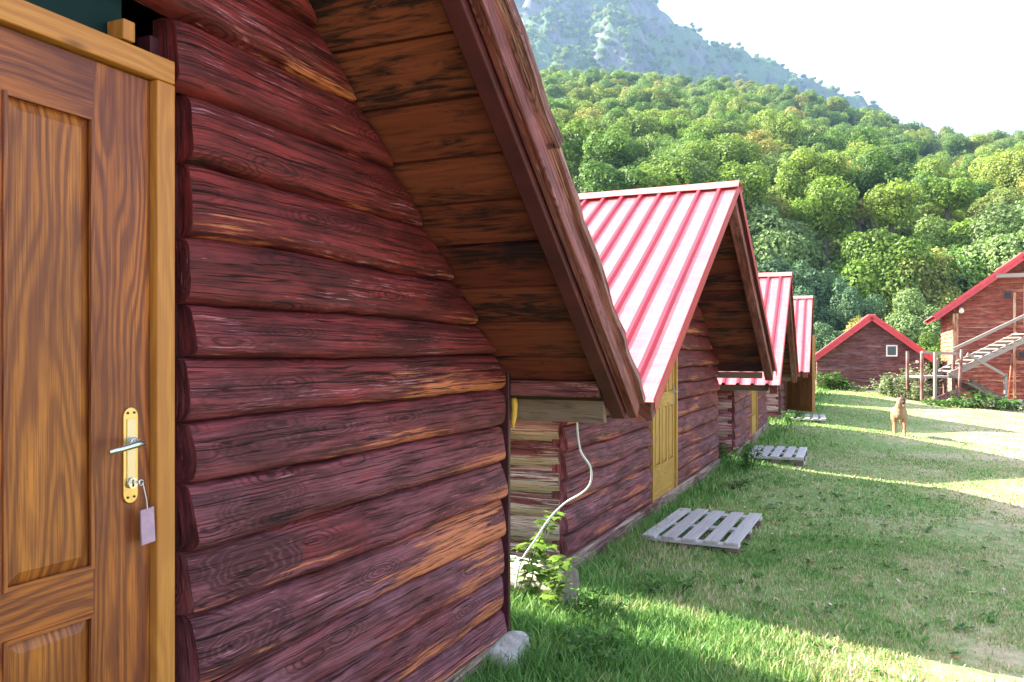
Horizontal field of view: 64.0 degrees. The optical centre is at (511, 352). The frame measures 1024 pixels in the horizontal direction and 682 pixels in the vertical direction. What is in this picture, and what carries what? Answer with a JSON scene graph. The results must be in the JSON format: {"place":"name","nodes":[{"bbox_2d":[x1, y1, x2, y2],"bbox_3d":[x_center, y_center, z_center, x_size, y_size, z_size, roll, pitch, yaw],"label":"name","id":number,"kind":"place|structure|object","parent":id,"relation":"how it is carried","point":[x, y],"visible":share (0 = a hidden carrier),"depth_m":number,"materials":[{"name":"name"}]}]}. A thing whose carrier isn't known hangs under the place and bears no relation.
{"place":"outdoors","nodes":[
{"label":"outdoors","id":0,"kind":"place"},
{"bbox_2d":[514,0,874,108],"bbox_3d":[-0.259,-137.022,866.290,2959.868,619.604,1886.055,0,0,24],"label":"mountain","id":1,"kind":"structure","parent":0,"point":[758,71],"depth_m":888.49,"materials":[{"name":"green plant"}]},
{"bbox_2d":[458,380,1023,681],"bbox_3d":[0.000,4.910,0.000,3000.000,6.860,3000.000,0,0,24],"label":"ground","id":2,"kind":"structure","parent":0,"point":[1017,660],"depth_m":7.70,"materials":[{"name":"green plant"}]},
{"bbox_2d":[0,0,645,681],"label":"log cabin","id":3,"kind":"object","parent":2,"relation":"on","point":[308,312],"visible":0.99,"depth_m":2.49,"materials":[{"name":"paint"}]},
{"bbox_2d":[0,26,148,681],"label":"door","id":4,"kind":"structure","parent":3,"relation":"in","point":[74,128],"depth_m":1.88,"materials":[{"name":"brown wood"}]},
{"bbox_2d":[133,479,154,544],"bbox_3d":[-0.912,0.395,2.035,0.028,0.167,0.061,0,0,24],"label":"room key","id":5,"kind":"object","parent":4,"relation":"hanging from","point":[147,526],"visible":1,"depth_m":2.04,"materials":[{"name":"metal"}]},
{"bbox_2d":[515,422,592,588],"bbox_3d":[0.269,0.842,4.516,0.227,1.060,0.660,0,0,-29],"label":"cable","id":6,"kind":"object","parent":3,"relation":"hanging from","point":[563,504],"visible":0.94,"depth_m":4.54,"materials":[{"name":"white plastic"}]},
{"bbox_2d":[488,630,530,674],"bbox_3d":[-0.049,1.487,3.967,0.271,0.238,0.332,0,0,24],"label":"foundation stone","id":7,"kind":"object","parent":2,"relation":"on","point":[508,644],"visible":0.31,"depth_m":3.88,"materials":[{"name":"grey stone"}]},
{"bbox_2d":[510,556,578,605],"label":"concrete block","id":8,"kind":"structure","parent":2,"relation":"on","point":[573,578],"depth_m":4.79,"materials":[{"name":"grey concrete"}]},
{"bbox_2d":[510,511,579,612],"bbox_3d":[0.153,1.246,4.709,0.411,0.642,1.022,0,0,-6],"label":"climbing weed","id":9,"kind":"object","parent":2,"relation":"on","point":[549,576],"visible":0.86,"depth_m":4.55,"materials":[{"name":"green plant"}]},
{"bbox_2d":[556,621,633,668],"bbox_3d":[0.392,1.431,3.951,0.362,0.176,0.411,0,0,5],"label":"weed","id":10,"kind":"object","parent":2,"relation":"on","point":[611,634],"visible":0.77,"depth_m":3.98,"materials":[{"name":"green plant"}]},
{"bbox_2d":[569,587,630,621],"bbox_3d":[0.470,1.418,4.558,0.372,0.188,0.325,0,0,-36],"label":"weed","id":11,"kind":"object","parent":2,"relation":"on","point":[591,605],"visible":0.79,"depth_m":4.58,"materials":[{"name":"green plant"}]},
{"bbox_2d":[510,180,776,570],"bbox_3d":[-0.459,-0.010,8.933,5.740,3.220,6.449,0,0,24],"label":"log cabin","id":12,"kind":"object","parent":2,"relation":"on","point":[680,269],"visible":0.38,"depth_m":6.98,"materials":[{"name":"paint"}]},
{"bbox_2d":[655,367,678,499],"bbox_3d":[1.492,0.515,7.999,0.103,1.740,0.890,0,0,24],"label":"door","id":13,"kind":"structure","parent":12,"relation":"in","point":[664,415],"depth_m":8.04,"materials":[{"name":"wood"}]},
{"bbox_2d":[637,569,703,595],"bbox_3d":[1.002,1.454,5.181,0.496,0.144,0.238,0,0,-27],"label":"weed","id":14,"kind":"object","parent":2,"relation":"on","point":[653,580],"visible":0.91,"depth_m":5.15,"materials":[{"name":"green plant"}]},
{"bbox_2d":[642,508,761,555],"bbox_3d":[1.618,1.499,6.840,0.741,0.147,1.249,0,0,25],"label":"wooden pallet","id":15,"kind":"object","parent":2,"relation":"on","point":[720,531],"visible":0.77,"depth_m":6.67,"materials":[{"name":"grey wood"}]},
{"bbox_2d":[720,442,762,470],"bbox_3d":[2.905,1.305,10.281,0.424,0.375,0.618,0,0,-3],"label":"weed","id":16,"kind":"object","parent":2,"relation":"on","point":[744,461],"visible":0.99,"depth_m":10.22,"materials":[{"name":"green plant"}]},
{"bbox_2d":[716,272,798,458],"bbox_3d":[2.071,0.130,14.847,5.700,2.941,6.308,0,0,22],"label":"log cabin","id":17,"kind":"object","parent":2,"relation":"on","point":[742,419],"visible":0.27,"depth_m":12.54,"materials":[{"name":"paint"}]},
{"bbox_2d":[752,391,755,434],"bbox_3d":[4.076,0.515,13.895,0.050,1.740,0.890,0,0,22],"label":"door","id":18,"kind":"structure","parent":17,"relation":"in","point":[753,392],"depth_m":13.88,"materials":[{"name":"wood"}]},
{"bbox_2d":[756,256,791,272],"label":"leafy tree","id":19,"kind":"object","parent":2,"relation":"on","point":[763,269],"visible":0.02,"depth_m":48.90,"materials":[{"name":"green plant"}]},
{"bbox_2d":[748,445,806,466],"bbox_3d":[3.779,1.473,11.641,0.743,0.148,1.251,0,0,22],"label":"wooden pallet","id":20,"kind":"object","parent":2,"relation":"on","point":[778,452],"visible":0.74,"depth_m":11.35,"materials":[{"name":"grey wood"}]},
{"bbox_2d":[766,296,814,419],"bbox_3d":[4.854,0.100,21.369,5.773,3.001,6.368,0,0,21],"label":"log cabin","id":21,"kind":"object","parent":2,"relation":"on","point":[799,395],"visible":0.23,"depth_m":19.20,"materials":[{"name":"metal"}]},
{"bbox_2d":[787,335,814,411],"bbox_3d":[6.918,0.500,19.633,0.128,1.800,0.930,0,0,-21],"label":"door","id":22,"kind":"structure","parent":21,"relation":"in","point":[801,393],"depth_m":19.42,"materials":[{"name":"wood"}]},
{"bbox_2d":[566,474,1023,681],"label":"ground weeds","id":23,"kind":"object","parent":2,"relation":"on","point":[988,617],"visible":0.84,"depth_m":5.39,"materials":[{"name":"green plant"}]},
{"bbox_2d":[605,451,1023,680],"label":"fallen leaves","id":24,"kind":"object","parent":2,"relation":"on","point":[904,676],"visible":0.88,"depth_m":5.75,"materials":[{"name":"brown plant"}]},
{"bbox_2d":[813,321,844,378],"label":"leafy tree","id":25,"kind":"object","parent":2,"relation":"on","point":[823,338],"visible":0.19,"depth_m":43.19,"materials":[{"name":"green plant"}]},
{"bbox_2d":[815,371,842,389],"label":"bush","id":26,"kind":"object","parent":2,"relation":"on","point":[829,384],"visible":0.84,"depth_m":32.47,"materials":[{"name":"green plant"}]},
{"bbox_2d":[815,286,886,331],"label":"leafy tree","id":27,"kind":"object","parent":2,"relation":"on","point":[842,314],"visible":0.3,"depth_m":46.18,"materials":[{"name":"green plant"}]},
{"bbox_2d":[815,314,932,393],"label":"gabled house","id":28,"kind":"structure","parent":2,"relation":"on","point":[864,350],"depth_m":33.47,"materials":[{"name":"wood"}]},
{"bbox_2d":[870,372,911,397],"bbox_3d":[13.687,1.186,29.569,1.489,0.946,1.300,0,0,24],"label":"bush","id":29,"kind":"object","parent":2,"relation":"on","point":[882,383],"visible":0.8,"depth_m":29.48,"materials":[{"name":"green plant"}]},
{"bbox_2d":[891,392,907,435],"bbox_3d":[7.663,1.207,16.202,0.303,0.855,1.153,0,0,23],"label":"dog","id":30,"kind":"object","parent":2,"relation":"on","point":[899,411],"visible":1,"depth_m":15.91},
{"bbox_2d":[879,363,929,399],"bbox_3d":[14.130,1.029,29.323,1.190,1.340,1.660,0,0,-45],"label":"bush","id":31,"kind":"object","parent":2,"relation":"on","point":[909,389],"visible":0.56,"depth_m":29.14,"materials":[{"name":"green plant"}]},
{"bbox_2d":[885,288,940,382],"bbox_3d":[22.346,0.094,44.940,4.453,7.311,4.125,0,0,-25],"label":"leafy tree","id":32,"kind":"object","parent":2,"relation":"on","point":[912,326],"visible":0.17,"depth_m":44.27,"materials":[{"name":"green plant"}]},
{"bbox_2d":[894,379,941,401],"bbox_3d":[14.158,1.327,28.434,1.374,0.811,1.192,0,0,0],"label":"bush","id":33,"kind":"object","parent":2,"relation":"on","point":[926,394],"visible":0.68,"depth_m":28.44,"materials":[{"name":"green plant"}]},
{"bbox_2d":[916,331,940,383],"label":"leafy tree","id":34,"kind":"object","parent":2,"relation":"on","point":[933,343],"visible":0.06,"depth_m":41.79,"materials":[{"name":"green plant"}]},
{"bbox_2d":[919,397,971,407],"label":"bush","id":35,"kind":"object","parent":2,"relation":"on","point":[946,403],"visible":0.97,"depth_m":26.56,"materials":[{"name":"green plant"}]},
{"bbox_2d":[906,314,1023,404],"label":"wooden staircase","id":36,"kind":"structure","parent":2,"relation":"on","point":[953,373],"depth_m":27.50,"materials":[{"name":"grey wood"}]},
{"bbox_2d":[946,388,994,408],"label":"bush","id":37,"kind":"object","parent":2,"relation":"on","point":[977,402],"visible":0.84,"depth_m":26.70,"materials":[{"name":"green plant"}]},
{"bbox_2d":[923,252,1023,405],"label":"gabled house","id":38,"kind":"structure","parent":2,"relation":"on","point":[995,299],"depth_m":29.47,"materials":[{"name":"wood"}]},
{"bbox_2d":[974,394,1017,410],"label":"bush","id":39,"kind":"object","parent":2,"relation":"on","point":[996,404],"visible":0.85,"depth_m":26.44,"materials":[{"name":"green plant"}]},
{"bbox_2d":[657,0,1023,136],"label":"sky","id":40,"kind":"structure","parent":0,"point":[958,64],"materials":[{"name":"white"}]},
{"bbox_3d":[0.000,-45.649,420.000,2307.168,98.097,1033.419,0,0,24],"label":"hillside","id":41,"kind":"structure","parent":0,"visible":0},
{"bbox_2d":[546,96,572,113],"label":"deciduous tree","id":42,"kind":"object","parent":41,"relation":"on","point":[553,103],"visible":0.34,"depth_m":133.32,"materials":[{"name":"green plant"}]},
{"bbox_2d":[551,107,577,126],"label":"deciduous tree","id":43,"kind":"object","parent":41,"relation":"on","point":[565,117],"visible":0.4,"depth_m":126.39,"materials":[{"name":"green plant"}]},
{"bbox_2d":[554,115,599,184],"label":"deciduous tree","id":44,"kind":"object","parent":41,"relation":"on","point":[574,137],"visible":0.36,"depth_m":74.91,"materials":[{"name":"green plant"}]},
{"bbox_2d":[572,106,602,127],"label":"deciduous tree","id":45,"kind":"object","parent":41,"relation":"on","point":[584,112],"visible":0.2,"depth_m":128.59,"materials":[{"name":"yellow plant"}]},
{"bbox_2d":[569,96,606,114],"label":"deciduous tree","id":46,"kind":"object","parent":41,"relation":"on","point":[578,104],"visible":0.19,"depth_m":138.20,"materials":[{"name":"green plant"}]},
{"bbox_2d":[584,115,632,135],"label":"deciduous tree","id":47,"kind":"object","parent":41,"relation":"on","point":[603,124],"visible":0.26,"depth_m":116.18,"materials":[{"name":"green plant"}]},
{"bbox_2d":[580,123,644,172],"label":"deciduous tree","id":48,"kind":"object","parent":41,"relation":"on","point":[615,150],"visible":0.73,"depth_m":71.14,"materials":[{"name":"green plant"}]},
{"bbox_2d":[578,159,648,192],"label":"deciduous tree","id":49,"kind":"object","parent":41,"relation":"on","point":[597,179],"visible":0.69,"depth_m":61.97,"materials":[{"name":"green plant"}]},
{"bbox_2d":[597,106,632,122],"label":"deciduous tree","id":50,"kind":"object","parent":41,"relation":"on","point":[616,114],"visible":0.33,"depth_m":121.55,"materials":[{"name":"green plant"}]},
{"bbox_2d":[616,133,655,166],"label":"deciduous tree","id":51,"kind":"object","parent":41,"relation":"on","point":[647,153],"visible":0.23,"depth_m":73.28,"materials":[{"name":"green plant"}]},
{"bbox_2d":[621,110,664,139],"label":"deciduous tree","id":52,"kind":"object","parent":41,"relation":"on","point":[640,126],"visible":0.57,"depth_m":119.78,"materials":[{"name":"green plant"}]},
{"bbox_2d":[632,101,658,114],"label":"deciduous tree","id":53,"kind":"object","parent":41,"relation":"on","point":[640,107],"visible":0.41,"depth_m":141.93,"materials":[{"name":"green plant"}]},
{"bbox_2d":[633,146,684,169],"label":"deciduous tree","id":54,"kind":"object","parent":41,"relation":"on","point":[650,157],"visible":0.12,"depth_m":68.90,"materials":[{"name":"green plant"}]},
{"bbox_2d":[642,108,682,136],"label":"deciduous tree","id":55,"kind":"object","parent":41,"relation":"on","point":[653,111],"visible":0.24,"depth_m":128.06,"materials":[{"name":"green plant"}]},
{"bbox_2d":[635,158,693,187],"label":"deciduous tree","id":56,"kind":"object","parent":41,"relation":"on","point":[662,178],"visible":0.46,"depth_m":61.95,"materials":[{"name":"green plant"}]},
{"bbox_2d":[654,113,692,140],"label":"deciduous tree","id":57,"kind":"object","parent":41,"relation":"on","point":[672,127],"visible":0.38,"depth_m":122.40,"materials":[{"name":"green plant"}]},
{"bbox_2d":[634,148,720,184],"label":"deciduous tree","id":58,"kind":"object","parent":41,"relation":"on","point":[699,176],"visible":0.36,"depth_m":63.21,"materials":[{"name":"green plant"}]},
{"bbox_2d":[665,130,717,152],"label":"deciduous tree","id":59,"kind":"object","parent":41,"relation":"on","point":[686,138],"visible":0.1,"depth_m":82.15,"materials":[{"name":"green plant"}]},
{"bbox_2d":[665,139,719,174],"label":"deciduous tree","id":60,"kind":"object","parent":41,"relation":"on","point":[700,153],"visible":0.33,"depth_m":73.08,"materials":[{"name":"green plant"}]},
{"bbox_2d":[675,119,722,145],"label":"deciduous tree","id":61,"kind":"object","parent":41,"relation":"on","point":[710,132],"visible":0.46,"depth_m":118.35,"materials":[{"name":"green plant"}]},
{"bbox_2d":[691,103,725,118],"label":"deciduous tree","id":62,"kind":"object","parent":41,"relation":"on","point":[699,111],"visible":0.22,"depth_m":165.29,"materials":[{"name":"green plant"}]},
{"bbox_2d":[712,108,742,127],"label":"deciduous tree","id":63,"kind":"object","parent":41,"relation":"on","point":[730,117],"visible":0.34,"depth_m":138.03,"materials":[{"name":"green plant"}]},
{"bbox_2d":[712,117,748,140],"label":"deciduous tree","id":64,"kind":"object","parent":41,"relation":"on","point":[730,127],"visible":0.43,"depth_m":119.37,"materials":[{"name":"green plant"}]},
{"bbox_2d":[702,133,762,173],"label":"deciduous tree","id":65,"kind":"object","parent":41,"relation":"on","point":[728,150],"visible":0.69,"depth_m":78.75,"materials":[{"name":"green plant"}]},
{"bbox_2d":[703,160,772,211],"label":"deciduous tree","id":66,"kind":"object","parent":41,"relation":"on","point":[753,186],"visible":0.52,"depth_m":62.27,"materials":[{"name":"green plant"}]},
{"bbox_2d":[726,95,759,116],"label":"deciduous tree","id":67,"kind":"object","parent":41,"relation":"on","point":[737,106],"visible":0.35,"depth_m":167.97,"materials":[{"name":"green plant"}]},
{"bbox_2d":[732,128,778,158],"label":"deciduous tree","id":68,"kind":"object","parent":41,"relation":"on","point":[768,145],"visible":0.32,"depth_m":114.10,"materials":[{"name":"yellow plant"}]},
{"bbox_2d":[746,108,787,139],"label":"deciduous tree","id":69,"kind":"object","parent":41,"relation":"on","point":[757,123],"visible":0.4,"depth_m":136.97,"materials":[{"name":"green plant"}]},
{"bbox_2d":[747,195,791,232],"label":"deciduous tree","id":70,"kind":"object","parent":41,"relation":"on","point":[784,209],"visible":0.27,"depth_m":63.55,"materials":[{"name":"green plant"}]},
{"bbox_2d":[753,153,792,174],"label":"deciduous tree","id":71,"kind":"object","parent":41,"relation":"on","point":[771,166],"visible":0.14,"depth_m":102.88,"materials":[{"name":"green plant"}]},
{"bbox_2d":[763,113,804,156],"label":"deciduous tree","id":72,"kind":"object","parent":41,"relation":"on","point":[786,130],"visible":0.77,"depth_m":124.17,"materials":[{"name":"green plant"}]},
{"bbox_2d":[745,199,830,281],"bbox_3d":[19.223,-6.666,61.577,8.716,10.035,9.507,0,0,24],"label":"leafy tree","id":73,"kind":"object","parent":41,"relation":"on","point":[783,239],"visible":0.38,"depth_m":59.66,"materials":[{"name":"green plant"}]},
{"bbox_2d":[772,154,835,247],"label":"deciduous tree","id":74,"kind":"object","parent":41,"relation":"on","point":[794,182],"visible":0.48,"depth_m":68.23,"materials":[{"name":"green plant"}]},
{"bbox_2d":[793,285,827,373],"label":"leafy tree","id":75,"kind":"object","parent":41,"relation":"on","point":[816,313],"visible":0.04,"depth_m":46.06,"materials":[{"name":"green plant"}]},
{"bbox_2d":[788,146,846,185],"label":"deciduous tree","id":76,"kind":"object","parent":41,"relation":"on","point":[826,162],"visible":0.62,"depth_m":67.70,"materials":[{"name":"green plant"}]},
{"bbox_2d":[796,129,842,150],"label":"deciduous tree","id":77,"kind":"object","parent":41,"relation":"on","point":[809,141],"visible":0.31,"depth_m":126.38,"materials":[{"name":"green plant"}]},
{"bbox_2d":[800,135,843,153],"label":"deciduous tree","id":78,"kind":"object","parent":41,"relation":"on","point":[835,146],"visible":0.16,"depth_m":123.90,"materials":[{"name":"green plant"}]},
{"bbox_2d":[789,174,859,268],"bbox_3d":[24.283,-5.346,63.610,5.188,16.557,4.996,0,0,29],"label":"deciduous tree","id":79,"kind":"object","parent":41,"relation":"on","point":[828,209],"visible":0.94,"depth_m":62.56,"materials":[{"name":"green plant"}]},
{"bbox_2d":[789,259,860,310],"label":"leafy tree","id":80,"kind":"object","parent":41,"relation":"on","point":[823,291],"visible":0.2,"depth_m":49.23,"materials":[{"name":"green plant"}]},
{"bbox_2d":[826,166,857,248],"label":"deciduous tree","id":81,"kind":"object","parent":41,"relation":"on","point":[848,175],"visible":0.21,"depth_m":68.04,"materials":[{"name":"green plant"}]},
{"bbox_2d":[817,235,884,271],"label":"leafy tree","id":82,"kind":"object","parent":41,"relation":"on","point":[834,253],"visible":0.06,"depth_m":64.06,"materials":[{"name":"green plant"}]},
{"bbox_2d":[841,160,870,237],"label":"deciduous tree","id":83,"kind":"object","parent":41,"relation":"on","point":[860,208],"visible":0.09,"depth_m":77.40,"materials":[{"name":"green plant"}]},
{"bbox_2d":[838,126,880,151],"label":"deciduous tree","id":84,"kind":"object","parent":41,"relation":"on","point":[870,139],"visible":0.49,"depth_m":123.52,"materials":[{"name":"green plant"}]},
{"bbox_2d":[842,144,882,164],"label":"deciduous tree","id":85,"kind":"object","parent":41,"relation":"on","point":[861,150],"visible":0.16,"depth_m":111.45,"materials":[{"name":"green plant"}]},
{"bbox_2d":[848,148,917,232],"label":"deciduous tree","id":86,"kind":"object","parent":41,"relation":"on","point":[873,172],"visible":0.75,"depth_m":67.48,"materials":[{"name":"green plant"}]},
{"bbox_2d":[822,227,945,322],"bbox_3d":[26.490,-4.166,57.921,8.887,9.097,9.104,0,0,24],"label":"leafy tree","id":87,"kind":"object","parent":41,"relation":"on","point":[867,272],"visible":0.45,"depth_m":55.49,"materials":[{"name":"green plant"}]},
{"bbox_2d":[862,178,923,256],"bbox_3d":[28.267,-3.952,61.228,4.373,17.612,4.162,0,0,43],"label":"deciduous tree","id":88,"kind":"object","parent":41,"relation":"on","point":[890,205],"visible":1,"depth_m":60.22,"materials":[{"name":"green plant"}]},
{"bbox_2d":[880,142,920,171],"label":"deciduous tree","id":89,"kind":"object","parent":41,"relation":"on","point":[898,156],"visible":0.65,"depth_m":111.21,"materials":[{"name":"green plant"}]},
{"bbox_2d":[880,203,952,247],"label":"leafy tree","id":90,"kind":"object","parent":41,"relation":"on","point":[905,231],"visible":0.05,"depth_m":69.16,"materials":[{"name":"green plant"}]},
{"bbox_2d":[871,246,966,325],"bbox_3d":[28.160,-3.037,56.452,7.094,8.506,7.316,0,0,24],"label":"leafy tree","id":91,"kind":"object","parent":41,"relation":"on","point":[935,294],"visible":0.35,"depth_m":54.51,"materials":[{"name":"green plant"}]},
{"bbox_2d":[900,157,961,181],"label":"deciduous tree","id":92,"kind":"object","parent":41,"relation":"on","point":[940,172],"visible":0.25,"depth_m":103.19,"materials":[{"name":"green plant"}]},
{"bbox_2d":[918,202,964,224],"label":"deciduous tree","id":93,"kind":"object","parent":41,"relation":"on","point":[954,214],"visible":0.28,"depth_m":68.75,"materials":[{"name":"green plant"}]},
{"bbox_2d":[909,220,990,265],"bbox_3d":[32.770,-4.847,60.458,7.755,10.172,7.621,0,0,24],"label":"leafy tree","id":94,"kind":"object","parent":41,"relation":"on","point":[953,229],"visible":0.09,"depth_m":60.04,"materials":[{"name":"green plant"}]},
{"bbox_2d":[921,177,980,228],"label":"deciduous tree","id":95,"kind":"object","parent":41,"relation":"on","point":[954,194],"visible":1,"depth_m":64.73,"materials":[{"name":"green plant"}]},
{"bbox_2d":[911,214,990,250],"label":"deciduous tree","id":96,"kind":"object","parent":41,"relation":"on","point":[937,229],"visible":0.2,"depth_m":62.39,"materials":[{"name":"green plant"}]},
{"bbox_2d":[958,182,995,221],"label":"deciduous tree","id":97,"kind":"object","parent":41,"relation":"on","point":[982,192],"visible":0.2,"depth_m":70.26,"materials":[{"name":"green plant"}]},
{"bbox_2d":[962,150,994,177],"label":"deciduous tree","id":98,"kind":"object","parent":41,"relation":"on","point":[967,164],"visible":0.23,"depth_m":114.18,"materials":[{"name":"green plant"}]},
{"bbox_2d":[939,222,1021,298],"bbox_3d":[33.286,-3.939,56.883,8.048,9.967,7.991,0,0,24],"label":"leafy tree","id":99,"kind":"object","parent":41,"relation":"on","point":[965,286],"visible":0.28,"depth_m":55.06,"materials":[{"name":"green plant"}]},
{"bbox_2d":[956,200,1023,287],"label":"leafy tree","id":100,"kind":"object","parent":41,"relation":"on","point":[989,246],"visible":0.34,"depth_m":55.25,"materials":[{"name":"green plant"}]},
{"bbox_2d":[965,186,1023,224],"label":"deciduous tree","id":101,"kind":"object","parent":41,"relation":"on","point":[1009,198],"visible":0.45,"depth_m":67.06,"materials":[{"name":"green plant"}]},
{"bbox_2d":[968,146,1023,195],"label":"deciduous tree","id":102,"kind":"object","parent":41,"relation":"on","point":[973,175],"visible":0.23,"depth_m":104.71,"materials":[{"name":"green plant"}]},
{"bbox_2d":[978,150,1023,193],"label":"deciduous tree","id":103,"kind":"object","parent":41,"relation":"on","point":[1007,172],"visible":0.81,"depth_m":99.14,"materials":[{"name":"green plant"}]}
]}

